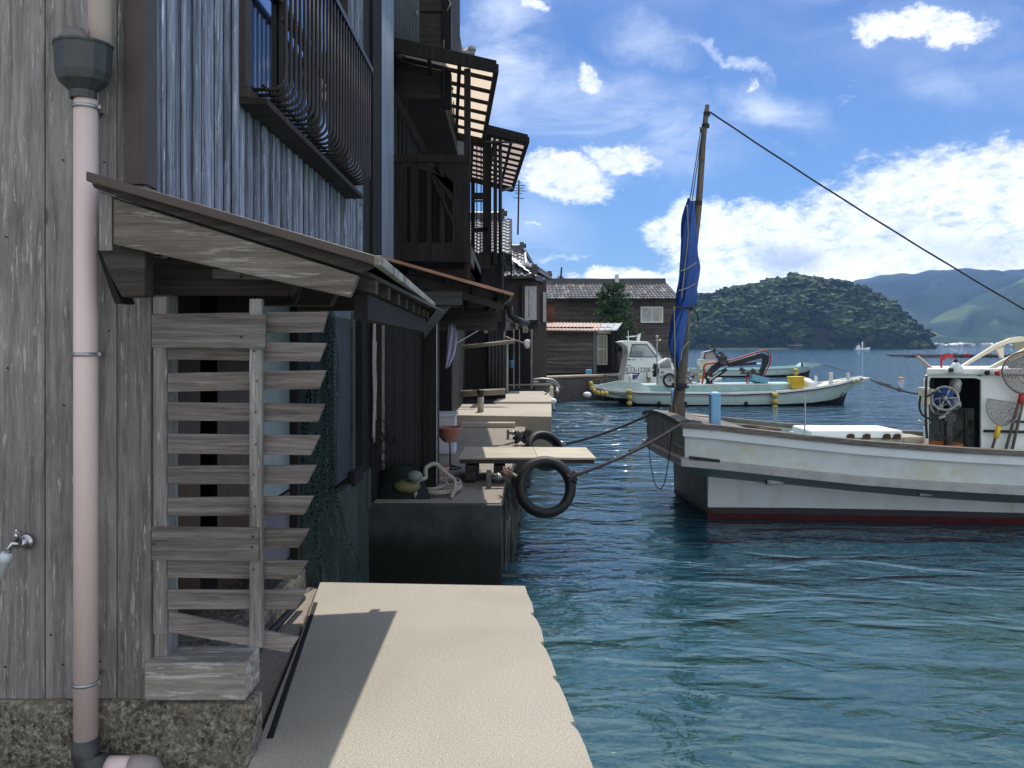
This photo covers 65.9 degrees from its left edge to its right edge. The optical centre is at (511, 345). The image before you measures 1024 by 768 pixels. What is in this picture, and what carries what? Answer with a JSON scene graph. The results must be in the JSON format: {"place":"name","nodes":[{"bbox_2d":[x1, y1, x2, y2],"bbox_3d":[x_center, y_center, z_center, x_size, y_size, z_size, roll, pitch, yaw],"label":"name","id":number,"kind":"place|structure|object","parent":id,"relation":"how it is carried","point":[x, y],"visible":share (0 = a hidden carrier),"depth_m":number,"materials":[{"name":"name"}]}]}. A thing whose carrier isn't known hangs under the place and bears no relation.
{"place":"outdoors","nodes":[
{"label":"outdoors","id":0,"kind":"place"},
{"bbox_2d":[248,582,592,767],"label":"quay slab","id":1,"kind":"structure","parent":0,"point":[389,675],"depth_m":3.46,"materials":[{"name":"concrete"}]},
{"bbox_2d":[0,0,442,767],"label":"boathouse","id":2,"kind":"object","parent":1,"relation":"on","point":[210,156],"visible":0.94,"depth_m":2.90,"materials":[{"name":"grey wood"}]},
{"bbox_2d":[0,529,34,579],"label":"water tap","id":3,"kind":"object","parent":2,"relation":"attached to","point":[25,541],"visible":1,"depth_m":2.80,"materials":[{"name":"silver metal"}]},
{"bbox_2d":[152,297,328,651],"bbox_3d":[-0.940,0.444,2.720,0.611,1.229,0.099,0,0,0],"label":"slatted screen","id":4,"kind":"object","parent":2,"relation":"attached to","point":[206,552],"visible":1,"depth_m":2.72,"materials":[{"name":"grey wood"}]},
{"bbox_2d":[252,296,299,588],"bbox_3d":[-1.367,0.550,4.569,0.090,2.100,0.719,0,0,0],"label":"sliding door","id":5,"kind":"structure","parent":2,"relation":"in","point":[290,395],"depth_m":4.70,"materials":[{"name":"wood"}]},
{"bbox_2d":[239,0,349,170],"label":"window","id":6,"kind":"structure","parent":2,"relation":"in","point":[261,29],"depth_m":4.45,"materials":[{"name":"brown metal"}]},
{"bbox_2d":[301,311,368,589],"bbox_3d":[-1.233,0.963,5.725,0.230,2.425,1.550,0,0,0],"label":"fishing net","id":7,"kind":"object","parent":2,"relation":"hanging from","point":[327,358],"visible":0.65,"depth_m":5.44,"materials":[{"name":"teal"}]},
{"bbox_2d":[372,323,374,437],"bbox_3d":[-1.282,0.210,7.300,0.019,1.285,0.058,0,0,0],"label":"rope","id":8,"kind":"object","parent":2,"relation":"hanging from","point":[373,380],"visible":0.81,"depth_m":7.29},
{"bbox_2d":[373,324,375,441],"bbox_3d":[-1.282,0.332,7.359,0.019,1.135,0.058,0,0,0],"label":"rope","id":9,"kind":"object","parent":2,"relation":"hanging from","point":[374,381],"visible":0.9,"depth_m":7.35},
{"bbox_2d":[375,341,376,419],"bbox_3d":[-1.282,0.331,7.419,0.019,0.744,0.058,0,0,0],"label":"rope","id":10,"kind":"object","parent":2,"relation":"hanging from","point":[375,372],"visible":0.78,"depth_m":7.42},
{"bbox_2d":[374,419,400,482],"bbox_3d":[-1.298,1.000,7.500,0.500,0.623,0.108,0,0,0],"label":"wire trap","id":11,"kind":"object","parent":2,"relation":"attached to","point":[388,449],"visible":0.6,"depth_m":7.50,"materials":[{"name":"black metal"}]},
{"bbox_2d":[254,588,317,731],"bbox_3d":[-1.151,2.167,4.000,0.319,1.265,2.040,0,0,0],"label":"foot ledge","id":12,"kind":"object","parent":1,"relation":"on","point":[273,666],"visible":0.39,"depth_m":3.85,"materials":[{"name":"concrete"}]},
{"bbox_2d":[259,595,305,650],"bbox_3d":[-1.235,1.470,4.100,0.040,0.040,1.000,0,0,2],"label":"drain pipe","id":13,"kind":"object","parent":12,"relation":"on","point":[283,618],"visible":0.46,"depth_m":4.22,"materials":[{"name":"black plastic"}]},
{"bbox_2d":[267,602,317,738],"bbox_3d":[-1.035,1.506,3.809,0.026,0.020,1.609,0,0,-8],"label":"edge rail","id":14,"kind":"object","parent":1,"relation":"attached to","point":[275,721],"visible":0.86,"depth_m":3.56,"materials":[{"name":"black metal"}]},
{"bbox_2d":[369,501,501,584],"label":"quay front","id":15,"kind":"structure","parent":0,"point":[434,543],"depth_m":7.28,"materials":[{"name":"concrete"}]},
{"bbox_2d":[373,499,499,503],"bbox_3d":[-0.698,1.459,7.390,1.182,0.008,0.150,0,0,1],"label":"quay lip","id":16,"kind":"object","parent":15,"relation":"on","point":[436,501],"visible":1,"depth_m":7.37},
{"bbox_2d":[430,427,524,563],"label":"quay slab","id":17,"kind":"structure","parent":0,"point":[476,489],"depth_m":9.96,"materials":[{"name":"concrete"}]},
{"bbox_2d":[377,464,429,498],"bbox_3d":[-1.086,1.344,7.750,0.594,0.363,0.398,0,0,0],"label":"net heap","id":18,"kind":"object","parent":17,"relation":"on","point":[386,490],"visible":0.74,"depth_m":7.63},
{"bbox_2d":[393,479,420,492],"bbox_3d":[-1.012,1.355,7.600,0.264,0.132,0.189,0,0,0],"label":"float","id":19,"kind":"object","parent":18,"relation":"on","point":[405,486],"visible":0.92,"depth_m":7.53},
{"bbox_2d":[407,471,422,481],"bbox_3d":[-0.928,1.250,7.550,0.150,0.108,0.126,0,0,0],"label":"float","id":20,"kind":"object","parent":19,"relation":"on","point":[414,476],"visible":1,"depth_m":7.51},
{"bbox_2d":[414,462,462,498],"bbox_3d":[-0.751,1.325,8.048,0.491,0.368,0.904,0,0,0],"label":"rope coil","id":21,"kind":"object","parent":17,"relation":"on","point":[451,484],"visible":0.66,"depth_m":7.82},
{"bbox_2d":[439,465,449,476],"bbox_3d":[-0.788,1.410,8.638,0.220,0.180,0.220,0,0,0],"label":"plant pot","id":22,"kind":"object","parent":17,"relation":"on","point":[446,468],"visible":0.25,"depth_m":8.57,"materials":[{"name":"ceramic"}]},
{"bbox_2d":[439,411,457,453],"bbox_3d":[-1.020,1.220,11.100,0.500,0.560,0.440,0,0,0],"label":"storage box","id":23,"kind":"object","parent":17,"relation":"on","point":[447,418],"visible":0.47,"depth_m":10.90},
{"bbox_2d":[443,441,460,469],"bbox_3d":[-0.753,1.330,9.610,0.276,0.341,0.216,0,0,0],"label":"plant stand","id":24,"kind":"object","parent":17,"relation":"on","point":[450,465],"visible":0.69,"depth_m":9.60,"materials":[{"name":"black metal"}]},
{"bbox_2d":[439,426,461,440],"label":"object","id":25,"kind":"object","parent":24,"relation":"on","point":[449,433],"visible":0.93,"depth_m":9.51,"materials":[{"name":"ceramic"}]},
{"bbox_2d":[382,0,529,495],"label":"house","id":26,"kind":"structure","parent":17,"relation":"on","point":[444,89],"depth_m":8.98,"materials":[{"name":"brown wood"}]},
{"bbox_2d":[435,38,528,410],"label":"house","id":27,"kind":"structure","parent":17,"relation":"on","point":[497,158],"depth_m":14.70,"materials":[{"name":"brown wood"}]},
{"bbox_2d":[460,388,505,396],"bbox_3d":[-0.668,1.023,17.200,1.064,0.185,0.138,0,0,0],"label":"bamboo rail","id":28,"kind":"object","parent":27,"relation":"attached to","point":[500,391],"visible":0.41,"depth_m":17.14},
{"bbox_2d":[462,339,514,348],"bbox_3d":[-0.577,-0.024,17.600,1.306,0.231,0.089,0,0,0],"label":"bamboo rail","id":29,"kind":"object","parent":27,"relation":"attached to","point":[495,343],"visible":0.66,"depth_m":17.56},
{"bbox_2d":[461,422,514,427],"bbox_3d":[-0.435,1.455,14.510,0.990,0.090,0.220,0,0,0],"label":"quay step","id":30,"kind":"object","parent":17,"relation":"on","point":[487,424],"visible":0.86,"depth_m":14.40,"materials":[{"name":"concrete"}]},
{"bbox_2d":[486,469,505,487],"bbox_3d":[-0.165,1.405,8.346,0.214,0.190,0.077,0,0,0],"label":"mooring post","id":31,"kind":"object","parent":17,"relation":"on","point":[490,476],"visible":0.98,"depth_m":8.33,"materials":[{"name":"grey metal"}]},
{"bbox_2d":[502,429,531,571],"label":"barnacles","id":32,"kind":"object","parent":17,"relation":"attached to","point":[512,510],"visible":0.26,"depth_m":7.78,"materials":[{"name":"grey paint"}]},
{"bbox_2d":[512,430,527,443],"bbox_3d":[0.129,1.376,11.901,0.243,0.232,0.233,0,0,0],"label":"rope knot","id":33,"kind":"object","parent":17,"relation":"on","point":[518,437],"visible":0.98,"depth_m":11.84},
{"bbox_2d":[459,447,595,483],"bbox_3d":[0.168,1.357,9.000,1.490,0.287,0.900,0,0,0],"label":"boarding plank","id":34,"kind":"object","parent":17,"relation":"on","point":[473,458],"visible":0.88,"depth_m":8.66,"materials":[{"name":"wood"}]},
{"bbox_2d":[525,431,563,470],"bbox_3d":[0.490,1.557,11.700,0.619,0.572,0.438,0,0,-25],"label":"tyre","id":35,"kind":"object","parent":17,"relation":"attached to","point":[554,440],"visible":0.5,"depth_m":11.76,"materials":[{"name":"black rubber"}]},
{"bbox_2d":[457,404,550,446],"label":"quay slab","id":36,"kind":"structure","parent":0,"point":[533,418],"depth_m":14.98,"materials":[{"name":"concrete"}]},
{"bbox_2d":[477,390,483,411],"bbox_3d":[-0.628,1.100,15.755,0.148,0.440,0.148,0,0,0],"label":"bollard","id":37,"kind":"object","parent":36,"relation":"on","point":[480,401],"visible":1,"depth_m":15.70,"materials":[{"name":"concrete"}]},
{"bbox_2d":[493,391,550,403],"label":"quay slab","id":38,"kind":"structure","parent":0,"point":[527,397],"depth_m":18.95,"materials":[{"name":"concrete"}]},
{"bbox_2d":[467,371,675,403],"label":"quay","id":39,"kind":"structure","parent":0,"point":[574,388],"depth_m":31.65,"materials":[{"name":"concrete"}]},
{"bbox_2d":[475,209,511,307],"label":"tiled gable house","id":40,"kind":"structure","parent":39,"relation":"on","point":[503,265],"depth_m":22.14,"materials":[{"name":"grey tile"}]},
{"bbox_2d":[514,180,524,234],"bbox_3d":[0.208,-3.938,22.575,0.462,1.552,0.157,0,0,-35],"label":"antenna","id":41,"kind":"object","parent":40,"relation":"attached to","point":[519,188],"visible":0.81,"depth_m":22.48,"materials":[{"name":"black metal"}]},
{"bbox_2d":[506,315,532,391],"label":"lean to store","id":42,"kind":"structure","parent":39,"relation":"on","point":[519,351],"depth_m":25.00,"materials":[{"name":"paint"}]},
{"bbox_2d":[504,242,551,383],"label":"brown stucco house","id":43,"kind":"structure","parent":39,"relation":"on","point":[527,283],"depth_m":27.00,"materials":[{"name":"grey tile"}]},
{"bbox_2d":[525,286,536,319],"bbox_3d":[0.631,-1.434,26.670,0.397,1.137,0.060,0,0,0],"label":"window","id":44,"kind":"structure","parent":43,"relation":"in","point":[530,291],"depth_m":26.65,"materials":[{"name":"grey glass"}]},
{"bbox_2d":[543,292,545,321],"bbox_3d":[1.152,-1.360,27.920,0.113,1.058,0.060,0,0,0],"label":"window","id":45,"kind":"structure","parent":43,"relation":"in","point":[544,293],"depth_m":27.89,"materials":[{"name":"grey glass"}]},
{"bbox_2d":[547,300,554,322],"bbox_3d":[1.741,-0.422,38.000,0.547,3.405,2.400,0,0,0],"label":"rusty hut","id":46,"kind":"object","parent":39,"relation":"on","point":[551,311],"visible":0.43,"depth_m":37.00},
{"bbox_2d":[547,373,618,377],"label":"quay","id":47,"kind":"structure","parent":39,"relation":"on","point":[573,376],"depth_m":31.81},
{"bbox_2d":[547,275,676,370],"bbox_3d":[5.098,-1.251,42.899,6.692,5.062,7.247,0,0,0],"label":"lapped board boathouse","id":48,"kind":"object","parent":39,"relation":"on","point":[653,300],"visible":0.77,"depth_m":39.98,"materials":[{"name":"brown wood"}]},
{"bbox_2d":[640,307,662,322],"bbox_3d":[7.072,-1.566,39.935,1.134,0.810,0.070,0,0,0],"label":"window","id":49,"kind":"structure","parent":48,"relation":"in","point":[647,314],"depth_m":39.92,"materials":[{"name":"white glass"}]},
{"bbox_2d":[589,280,643,371],"bbox_3d":[4.908,-0.902,37.926,2.843,4.413,2.833,0,0,-29],"label":"pine tree","id":50,"kind":"object","parent":39,"relation":"on","point":[613,301],"visible":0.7,"depth_m":37.77,"materials":[{"name":"plant"}]},
{"bbox_2d":[547,322,621,373],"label":"copper roof shed","id":51,"kind":"structure","parent":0,"point":[577,347],"depth_m":34.48,"materials":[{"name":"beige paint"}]},
{"bbox_2d":[597,335,606,364],"bbox_3d":[3.974,0.188,34.738,0.445,1.313,0.075,0,0,0],"label":"window","id":52,"kind":"structure","parent":51,"relation":"in","point":[601,339],"depth_m":34.76,"materials":[{"name":"beige paint"}]},
{"bbox_2d":[449,347,1023,699],"bbox_3d":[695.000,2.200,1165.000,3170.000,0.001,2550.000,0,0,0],"label":"water","id":53,"kind":"structure","parent":0,"point":[627,573],"depth_m":7.42,"materials":[{"name":"blue liquid"}]},
{"bbox_2d":[599,331,721,399],"bbox_3d":[6.098,1.021,32.500,5.044,3.258,2.090,0,0,0],"label":"cabin boat","id":54,"kind":"object","parent":53,"relation":"on","point":[638,361],"visible":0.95,"depth_m":31.65,"materials":[{"name":"white paint"}]},
{"bbox_2d":[590,372,868,405],"bbox_3d":[8.245,1.815,29.687,10.469,1.670,2.356,0,0,0],"label":"crane boat","id":55,"kind":"object","parent":53,"relation":"on","point":[829,392],"visible":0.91,"depth_m":28.80,"materials":[{"name":"white paint"}]},
{"bbox_2d":[589,381,608,395],"bbox_3d":[3.144,1.565,28.731,0.779,0.526,0.213,0,0,29],"label":"float string","id":56,"kind":"object","parent":55,"relation":"hanging from","point":[603,393],"visible":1,"depth_m":28.69,"materials":[{"name":"yellow plastic"}]},
{"bbox_2d":[604,375,620,382],"bbox_3d":[3.696,1.302,29.255,0.618,0.464,0.430,0,0,0],"label":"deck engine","id":57,"kind":"object","parent":55,"relation":"on","point":[608,380],"visible":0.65,"depth_m":29.13,"materials":[{"name":"metal"}]},
{"bbox_2d":[626,387,631,405],"bbox_3d":[4.234,1.837,28.480,0.210,0.675,0.205,0,0,0],"label":"float string","id":58,"kind":"object","parent":55,"relation":"hanging from","point":[629,396],"visible":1,"depth_m":28.41,"materials":[{"name":"plastic"}]},
{"bbox_2d":[656,335,660,384],"bbox_3d":[5.400,0.584,29.100,0.200,1.939,0.097,0,0,0],"label":"deck lamp post","id":59,"kind":"object","parent":55,"relation":"on","point":[657,340],"visible":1,"depth_m":29.08,"materials":[{"name":"metal"}]},
{"bbox_2d":[655,358,673,384],"bbox_3d":[5.673,0.999,29.235,0.646,1.098,0.530,0,0,0],"label":"control console","id":60,"kind":"object","parent":55,"relation":"on","point":[664,365],"visible":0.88,"depth_m":29.00,"materials":[{"name":"white paint"}]},
{"bbox_2d":[663,373,675,386],"bbox_3d":[5.780,1.270,28.875,0.526,0.527,0.110,0,0,0],"label":"hose coil","id":61,"kind":"object","parent":55,"relation":"on","point":[664,377],"visible":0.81,"depth_m":28.84,"materials":[{"name":"black rubber"}]},
{"bbox_2d":[686,366,699,383],"bbox_3d":[6.703,1.140,29.477,0.726,0.791,0.410,0,0,0],"label":"winch machinery","id":62,"kind":"object","parent":55,"relation":"on","point":[690,371],"visible":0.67,"depth_m":29.36,"materials":[{"name":"metal"}]},
{"bbox_2d":[701,350,770,383],"bbox_3d":[8.372,0.823,29.451,2.669,1.321,0.499,0,0,0],"label":"folding crane","id":63,"kind":"object","parent":55,"relation":"on","point":[710,377],"visible":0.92,"depth_m":29.43,"materials":[{"name":"grey metal"}]},
{"bbox_2d":[748,374,768,382],"bbox_3d":[9.167,1.271,29.359,0.650,0.240,0.415,12,-8,0],"label":"fish crate","id":64,"kind":"object","parent":55,"relation":"on","point":[756,379],"visible":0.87,"depth_m":29.17,"materials":[{"name":"blue plastic"}]},
{"bbox_2d":[772,390,777,406],"bbox_3d":[9.487,1.979,28.480,0.230,0.719,0.224,0,0,0],"label":"float string","id":65,"kind":"object","parent":55,"relation":"hanging from","point":[774,396],"visible":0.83,"depth_m":28.40,"materials":[{"name":"plastic"}]},
{"bbox_2d":[787,376,804,387],"bbox_3d":[10.417,1.347,28.970,0.500,0.431,0.500,0,0,0],"label":"yellow crate","id":66,"kind":"object","parent":55,"relation":"on","point":[796,381],"visible":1,"depth_m":28.75,"materials":[{"name":"plastic"}]},
{"bbox_2d":[804,378,817,387],"bbox_3d":[10.983,1.428,29.106,0.362,0.472,0.568,0,0,-22],"label":"foam roll","id":67,"kind":"object","parent":55,"relation":"on","point":[808,382],"visible":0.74,"depth_m":28.98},
{"bbox_2d":[833,378,859,382],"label":"net floats","id":68,"kind":"object","parent":55,"relation":"attached to","point":[857,380],"visible":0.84,"depth_m":29.24,"materials":[{"name":"beige paint"}]},
{"bbox_2d":[870,379,917,394],"bbox_3d":[13.118,1.410,26.850,0.074,0.321,5.762,0,0,8],"label":"anchor rope","id":69,"kind":"object","parent":55,"relation":"attached to","point":[894,388],"visible":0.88,"depth_m":27.11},
{"bbox_2d":[688,346,820,376],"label":"open boat","id":70,"kind":"object","parent":53,"relation":"on","point":[804,369],"visible":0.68,"depth_m":55.37,"materials":[{"name":"teal paint"}]},
{"bbox_2d":[787,345,802,349],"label":"shore hut","id":71,"kind":"object","parent":53,"relation":"on","point":[794,347],"visible":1,"depth_m":438.00,"materials":[{"name":"grey paint"}]},
{"bbox_2d":[642,337,1023,522],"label":"fishing boat","id":72,"kind":"object","parent":53,"relation":"on","point":[728,467],"visible":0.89,"depth_m":9.78,"materials":[{"name":"grey paint"}]},
{"bbox_2d":[563,432,646,433],"bbox_3d":[1.457,1.377,12.450,1.364,0.033,0.011,0,0,4],"label":"thin line","id":73,"kind":"object","parent":72,"relation":"attached to","point":[606,433],"visible":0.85,"depth_m":12.44,"materials":[{"name":"fabric"}]},
{"bbox_2d":[566,415,646,444],"bbox_3d":[1.417,1.248,11.750,1.289,0.425,0.051,0,0,-14],"label":"mooring rope","id":74,"kind":"object","parent":72,"relation":"attached to","point":[605,432],"visible":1,"depth_m":11.74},
{"bbox_2d":[647,426,672,489],"bbox_3d":[2.031,1.502,10.950,0.054,0.976,2.112,0,0,0],"label":"slack line","id":75,"kind":"object","parent":72,"relation":"attached to","point":[667,464],"visible":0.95,"depth_m":10.66,"materials":[{"name":"black fabric"}]},
{"bbox_2d":[669,104,709,416],"bbox_3d":[2.451,-1.074,10.893,0.572,4.502,0.226,0,0,0],"label":"mast","id":76,"kind":"object","parent":72,"relation":"on","point":[677,405],"visible":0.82,"depth_m":10.85,"materials":[{"name":"wood"}]},
{"bbox_2d":[668,198,699,388],"bbox_3d":[2.340,-0.702,10.684,0.430,2.579,0.300,0,0,0],"label":"furled sail","id":77,"kind":"object","parent":76,"relation":"attached to","point":[686,290],"visible":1,"depth_m":10.63,"materials":[{"name":"fabric"}]},
{"bbox_2d":[690,130,702,201],"bbox_3d":[2.498,-2.402,10.817,0.265,1.134,0.040,0,0,-26],"label":"halyard","id":78,"kind":"object","parent":76,"relation":"hanging from","point":[695,165],"visible":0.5,"depth_m":10.83,"materials":[{"name":"fabric"}]},
{"bbox_2d":[709,111,1023,309],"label":"stay rope","id":79,"kind":"object","parent":76,"relation":"attached to","point":[865,213],"visible":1,"depth_m":10.64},
{"bbox_2d":[708,391,720,424],"bbox_3d":[2.597,0.852,10.114,0.132,0.532,0.132,0,0,0],"label":"mooring bitt","id":80,"kind":"object","parent":72,"relation":"on","point":[714,407],"visible":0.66,"depth_m":10.05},
{"bbox_2d":[736,424,781,430],"bbox_3d":[3.290,1.119,10.642,0.642,0.123,0.171,0,0,5],"label":"rope bundle","id":81,"kind":"object","parent":72,"relation":"on","point":[761,427],"visible":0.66,"depth_m":10.61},
{"bbox_2d":[804,397,805,433],"bbox_3d":[3.784,1.025,10.200,0.031,0.727,0.017,0,0,0],"label":"thin rod","id":82,"kind":"object","parent":72,"relation":"on","point":[804,415],"visible":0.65,"depth_m":10.19,"materials":[{"name":"metal"}]},
{"bbox_2d":[789,425,902,442],"bbox_3d":[4.650,1.332,10.734,1.492,0.444,0.932,0,0,0],"label":"deck chest","id":83,"kind":"object","parent":72,"relation":"on","point":[873,432],"visible":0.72,"depth_m":10.32,"materials":[{"name":"white plastic"}]},
{"bbox_2d":[902,434,922,443],"bbox_3d":[5.263,1.362,10.510,0.267,0.334,0.380,0,0,0],"label":"wooden box","id":84,"kind":"object","parent":72,"relation":"on","point":[911,438],"visible":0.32,"depth_m":10.32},
{"bbox_2d":[916,355,932,367],"bbox_3d":[5.595,0.231,10.700,0.030,0.193,0.241,0,0,-26],"label":"boat hook","id":85,"kind":"object","parent":72,"relation":"on","point":[923,361],"visible":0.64,"depth_m":10.70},
{"bbox_2d":[918,376,961,444],"bbox_3d":[5.527,0.974,10.159,0.680,1.180,0.317,0,0,-15],"label":"line hauler","id":86,"kind":"object","parent":72,"relation":"on","point":[941,396],"visible":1,"depth_m":10.14,"materials":[{"name":"metal"}]},
{"bbox_2d":[920,441,962,446],"bbox_3d":[5.575,1.328,10.250,0.499,0.120,0.499,0,0,0],"label":"orange basin","id":87,"kind":"object","parent":72,"relation":"on","point":[942,443],"visible":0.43,"depth_m":10.39,"materials":[{"name":"plastic"}]},
{"bbox_2d":[948,358,963,373],"bbox_3d":[5.659,0.260,10.100,0.212,0.190,0.174,0,0,0],"label":"fishing lamp","id":88,"kind":"object","parent":72,"relation":"attached to","point":[955,367],"visible":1,"depth_m":10.03,"materials":[{"name":"white paint"}]},
{"bbox_2d":[986,398,1020,447],"bbox_3d":[6.311,1.009,10.119,0.442,0.662,0.141,0,0,8],"label":"hand net","id":89,"kind":"object","parent":72,"relation":"hanging from","point":[997,431],"visible":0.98,"depth_m":10.13,"materials":[{"name":"fabric"}]},
{"bbox_2d":[1001,351,1023,448],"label":"hand net","id":90,"kind":"object","parent":72,"relation":"hanging from","point":[1020,397],"visible":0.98,"depth_m":10.14,"materials":[{"name":"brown fabric"}]},
{"bbox_2d":[1011,398,1023,448],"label":"wooden pole","id":91,"kind":"object","parent":72,"relation":"attached to","point":[1016,428],"visible":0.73,"depth_m":10.18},
{"bbox_3d":[5.765,0.222,10.600,0.028,0.158,0.028,0,0,0],"label":"flag stick","id":92,"kind":"object","parent":72,"relation":"on","visible":0},
{"bbox_2d":[942,353,953,360],"bbox_3d":[5.859,0.150,10.600,0.186,0.100,0.004,0,0,0],"label":"red cloth","id":93,"kind":"object","parent":92,"relation":"attached to","point":[946,355],"visible":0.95,"depth_m":10.60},
{"bbox_2d":[887,353,1011,357],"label":"fish raft","id":94,"kind":"object","parent":53,"relation":"on","point":[968,355],"visible":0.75,"depth_m":144.11,"materials":[{"name":"wood"}]},
{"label":"low jetty","id":95,"kind":"object","parent":53,"relation":"in","visible":0},
{"bbox_2d":[506,384,552,385],"bbox_3d":[0.538,1.217,24.500,1.573,0.067,0.120,0,0,0],"label":"jetty plank","id":96,"kind":"object","parent":95,"relation":"on","point":[529,384],"visible":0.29,"depth_m":24.44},
{"bbox_2d":[546,380,558,393],"bbox_3d":[1.227,1.248,23.787,0.379,0.392,0.598,0,0,0],"label":"bent pipe","id":97,"kind":"object","parent":95,"relation":"on","point":[554,384],"visible":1,"depth_m":23.96,"materials":[{"name":"metal"}]},
{"bbox_2d":[533,378,560,388],"bbox_3d":[1.064,1.144,24.000,0.839,0.334,0.056,0,0,0],"label":"water hose","id":98,"kind":"object","parent":97,"relation":"attached to","point":[556,382],"visible":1,"depth_m":23.98,"materials":[{"name":"rubber"}]},
{"bbox_2d":[460,0,1023,292],"label":"sky","id":99,"kind":"structure","parent":0,"point":[911,112],"materials":[{"name":"blue"}]},
{"bbox_2d":[709,348,788,348],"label":"shore","id":100,"kind":"structure","parent":0,"point":[749,348],"depth_m":449.71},
{"bbox_2d":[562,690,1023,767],"bbox_3d":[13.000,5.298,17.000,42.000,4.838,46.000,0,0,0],"label":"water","id":101,"kind":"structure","parent":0,"point":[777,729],"depth_m":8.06,"materials":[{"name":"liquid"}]},
{"bbox_2d":[689,303,906,348],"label":"hill","id":102,"kind":"structure","parent":0,"point":[818,340],"depth_m":466.40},
{"bbox_2d":[689,272,936,348],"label":"hill forest","id":103,"kind":"object","parent":102,"relation":"on","point":[843,310],"visible":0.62,"depth_m":474.55,"materials":[{"name":"green plant"}]},
{"bbox_2d":[852,268,1023,324],"bbox_3d":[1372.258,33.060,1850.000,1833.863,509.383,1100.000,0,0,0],"label":"mountain","id":104,"kind":"structure","parent":0,"point":[924,297],"depth_m":1820.97,"materials":[{"name":"blue plant"}]},
{"bbox_2d":[924,278,1023,346],"bbox_3d":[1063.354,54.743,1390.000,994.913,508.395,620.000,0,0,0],"label":"mountain","id":105,"kind":"structure","parent":0,"point":[990,317],"depth_m":1293.07,"materials":[{"name":"green plant"}]},
{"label":"mooring rope","id":106,"kind":"object","parent":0,"visible":0},
{"bbox_2d":[500,466,512,478],"bbox_3d":[-0.055,1.279,7.953,0.129,0.130,0.127,0,0,0],"label":"rope knot","id":107,"kind":"object","parent":106,"relation":"attached to","point":[505,473],"visible":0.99,"depth_m":7.91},
{"bbox_2d":[514,456,575,517],"bbox_3d":[0.331,1.415,7.900,0.616,0.608,0.327,0,0,0],"label":"tyre","id":108,"kind":"object","parent":106,"relation":"hanging from","point":[561,468],"visible":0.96,"depth_m":7.83,"materials":[{"name":"black rubber"}]},
{"bbox_2d":[520,478,530,487],"bbox_3d":[0.132,1.364,7.852,0.112,0.116,0.114,0,0,0],"label":"rope knot","id":109,"kind":"object","parent":108,"relation":"attached to","point":[526,483],"visible":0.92,"depth_m":7.82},
{"bbox_2d":[566,469,577,483],"bbox_3d":[0.602,1.310,7.902,0.130,0.135,0.148,0,0,0],"label":"rope knot","id":110,"kind":"object","parent":108,"relation":"attached to","point":[572,475],"visible":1,"depth_m":7.86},
{"bbox_2d":[576,423,682,475],"bbox_3d":[1.298,1.130,8.781,0.142,0.387,2.249,0,0,40],"label":"mooring rope","id":111,"kind":"object","parent":108,"relation":"attached to","point":[637,448],"visible":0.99,"depth_m":8.77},
{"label":"towel rail","id":112,"kind":"object","parent":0,"visible":0},
{"bbox_2d":[445,324,456,368],"bbox_3d":[-0.728,0.013,9.400,0.141,0.534,0.044,0,0,0],"label":"hanging towel","id":113,"kind":"object","parent":112,"relation":"hanging from","point":[451,344],"visible":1,"depth_m":9.40,"materials":[{"name":"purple fabric"}]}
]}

